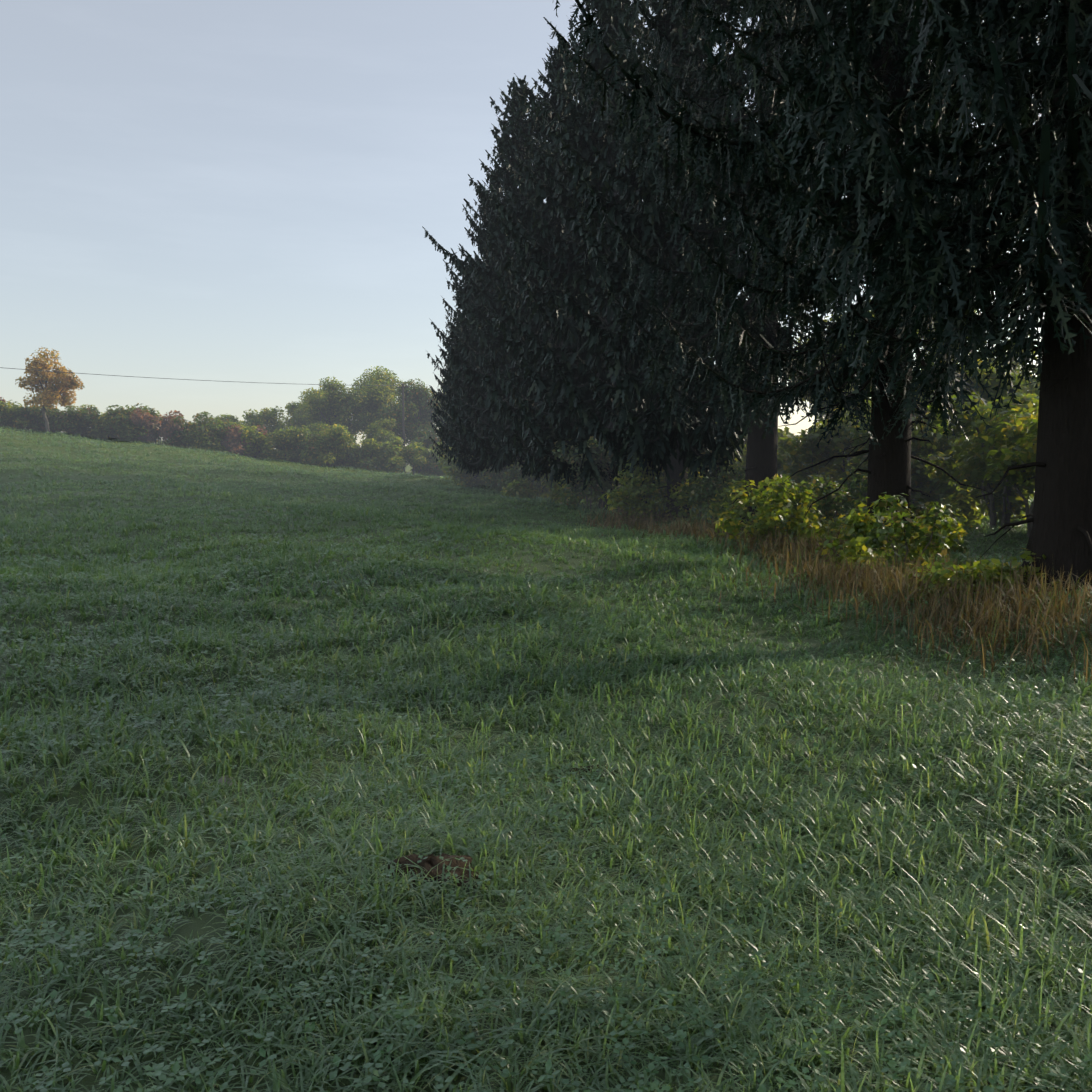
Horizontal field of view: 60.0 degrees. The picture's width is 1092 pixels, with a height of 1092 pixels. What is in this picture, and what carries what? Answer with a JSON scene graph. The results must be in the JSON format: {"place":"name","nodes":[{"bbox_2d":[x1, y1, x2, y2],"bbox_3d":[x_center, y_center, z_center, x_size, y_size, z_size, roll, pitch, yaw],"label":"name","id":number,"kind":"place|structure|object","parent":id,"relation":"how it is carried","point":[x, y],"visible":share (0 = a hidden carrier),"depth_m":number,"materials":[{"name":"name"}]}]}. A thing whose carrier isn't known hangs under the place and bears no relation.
{"place":"outdoors","nodes":[
{"label":"outdoors","id":0,"kind":"place"},
{"bbox_2d":[0,0,1047,464],"label":"sky","id":1,"kind":"structure","parent":0,"point":[240,192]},
{"bbox_2d":[0,427,1091,1091],"bbox_3d":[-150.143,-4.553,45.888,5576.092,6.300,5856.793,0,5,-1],"label":"ground","id":2,"kind":"structure","parent":0,"point":[196,925],"depth_m":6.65,"materials":[{"name":"green plant"}]},
{"bbox_2d":[15,347,84,431],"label":"autumn tree","id":3,"kind":"object","parent":2,"relation":"on","point":[47,398],"depth_m":78.84,"materials":[{"name":"orange plant"}]},
{"bbox_2d":[0,397,445,475],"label":"autumn hedge","id":4,"kind":"object","parent":2,"relation":"on","point":[232,438],"depth_m":84.23,"materials":[{"name":"green plant"}]},
{"bbox_2d":[0,366,446,476],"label":"trees","id":5,"kind":"object","parent":2,"relation":"on","point":[381,443],"depth_m":94.45,"materials":[{"name":"green plant"}]},
{"bbox_2d":[218,775,232,785],"bbox_3d":[-1.888,1.392,5.571,0.125,0.084,0.094,0,5,-1],"label":"field stone","id":6,"kind":"object","parent":2,"relation":"on","point":[221,780],"visible":0.33,"depth_m":5.55,"materials":[{"name":"grey stone"}]},
{"bbox_2d":[12,378,451,476],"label":"hedge","id":7,"kind":"object","parent":2,"relation":"on","point":[120,419],"depth_m":85.22,"materials":[{"name":"green plant"}]},
{"bbox_2d":[397,384,408,472],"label":"utility poles","id":8,"kind":"object","parent":2,"relation":"on","point":[403,424],"visible":0.75,"depth_m":97.89,"materials":[{"name":"brown wood"}]},
{"bbox_2d":[388,852,479,888],"bbox_3d":[-0.503,1.434,4.219,0.452,0.141,0.346,0,5,-1],"label":"molehill","id":9,"kind":"object","parent":2,"relation":"on","point":[430,862],"depth_m":4.17,"materials":[{"name":"soil"}]},
{"bbox_2d":[428,343,458,477],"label":"spruce","id":10,"kind":"object","parent":2,"relation":"on","point":[437,431],"depth_m":78.78,"materials":[{"name":"green plant"}]},
{"bbox_2d":[427,167,505,486],"bbox_3d":[-3.068,-14.633,64.778,9.936,21.781,12.066,-1,4,-1],"label":"spruce","id":11,"kind":"object","parent":2,"relation":"on","point":[461,390],"depth_m":62.94,"materials":[{"name":"green plant"}]},
{"bbox_2d":[422,75,558,496],"bbox_3d":[-1.137,-15.275,56.940,12.440,25.317,11.635,2,5,37],"label":"spruce","id":12,"kind":"object","parent":2,"relation":"on","point":[477,324],"depth_m":56.20,"materials":[{"name":"green plant"}]},
{"bbox_2d":[0,424,1034,594],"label":"grass","id":13,"kind":"structure","parent":2,"relation":"on","point":[24,524],"depth_m":26.67,"materials":[{"name":"green plant"}]},
{"bbox_2d":[429,264,485,479],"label":"spruce","id":14,"kind":"object","parent":13,"relation":"on","point":[458,319],"depth_m":71.35,"materials":[{"name":"green plant"}]},
{"bbox_2d":[697,301,1039,537],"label":"trees","id":15,"kind":"object","parent":13,"relation":"on","point":[1010,439],"depth_m":29.41,"materials":[{"name":"green plant"}]},
{"bbox_2d":[480,39,604,487],"bbox_3d":[0.959,-13.789,48.608,9.716,23.735,9.627,-4,6,-24],"label":"spruce","id":16,"kind":"object","parent":2,"relation":"on","point":[553,65],"depth_m":47.85,"materials":[{"name":"green plant"}]},
{"bbox_2d":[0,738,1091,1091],"bbox_3d":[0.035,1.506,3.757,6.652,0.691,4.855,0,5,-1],"label":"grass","id":17,"kind":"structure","parent":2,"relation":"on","point":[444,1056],"depth_m":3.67,"materials":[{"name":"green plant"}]},
{"bbox_2d":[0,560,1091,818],"bbox_3d":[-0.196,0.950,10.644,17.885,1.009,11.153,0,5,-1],"label":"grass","id":18,"kind":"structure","parent":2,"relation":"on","point":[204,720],"depth_m":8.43,"materials":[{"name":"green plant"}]},
{"bbox_2d":[484,0,690,511],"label":"spruce","id":19,"kind":"object","parent":2,"relation":"on","point":[580,140],"depth_m":41.43,"materials":[{"name":"green plant"}]},
{"bbox_2d":[569,763,626,781],"bbox_3d":[0.340,1.578,6.533,0.396,0.140,0.391,4,6,41],"label":"molehill","id":20,"kind":"object","parent":2,"relation":"on","point":[575,769],"depth_m":6.49,"materials":[{"name":"soil"}]},
{"bbox_2d":[544,0,819,520],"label":"spruce","id":21,"kind":"object","parent":2,"relation":"on","point":[648,221],"depth_m":34.14,"materials":[{"name":"green plant"}]},
{"bbox_2d":[437,436,1058,605],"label":"undergrowth","id":22,"kind":"object","parent":2,"relation":"on","point":[766,514],"depth_m":23.99,"materials":[{"name":"green plant"}]},
{"bbox_2d":[572,0,1000,534],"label":"spruce","id":23,"kind":"object","parent":2,"relation":"on","point":[741,315],"depth_m":27.73,"materials":[{"name":"green plant"}]},
{"bbox_2d":[543,0,1056,551],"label":"spruce","id":24,"kind":"object","parent":2,"relation":"on","point":[865,27],"depth_m":20.35,"materials":[{"name":"green plant"}]},
{"bbox_2d":[559,503,1091,684],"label":"dry grass","id":25,"kind":"structure","parent":2,"relation":"on","point":[880,576],"depth_m":13.23,"materials":[{"name":"brown plant"}]},
{"bbox_2d":[702,0,1091,593],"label":"spruce","id":26,"kind":"object","parent":2,"relation":"on","point":[1022,21],"depth_m":13.29,"materials":[{"name":"green plant"}]},
{"bbox_2d":[1068,74,1091,119],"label":"spruce","id":27,"kind":"object","parent":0,"point":[1088,93],"visible":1,"depth_m":9.78,"materials":[{"name":"plant"}]},
{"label":"insulators","id":28,"kind":"object","parent":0,"visible":0},
{"bbox_2d":[0,367,397,385],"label":"power lines","id":29,"kind":"object","parent":28,"relation":"attached to","point":[203,380],"visible":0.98,"depth_m":82.95,"materials":[{"name":"black metal"}]}
]}

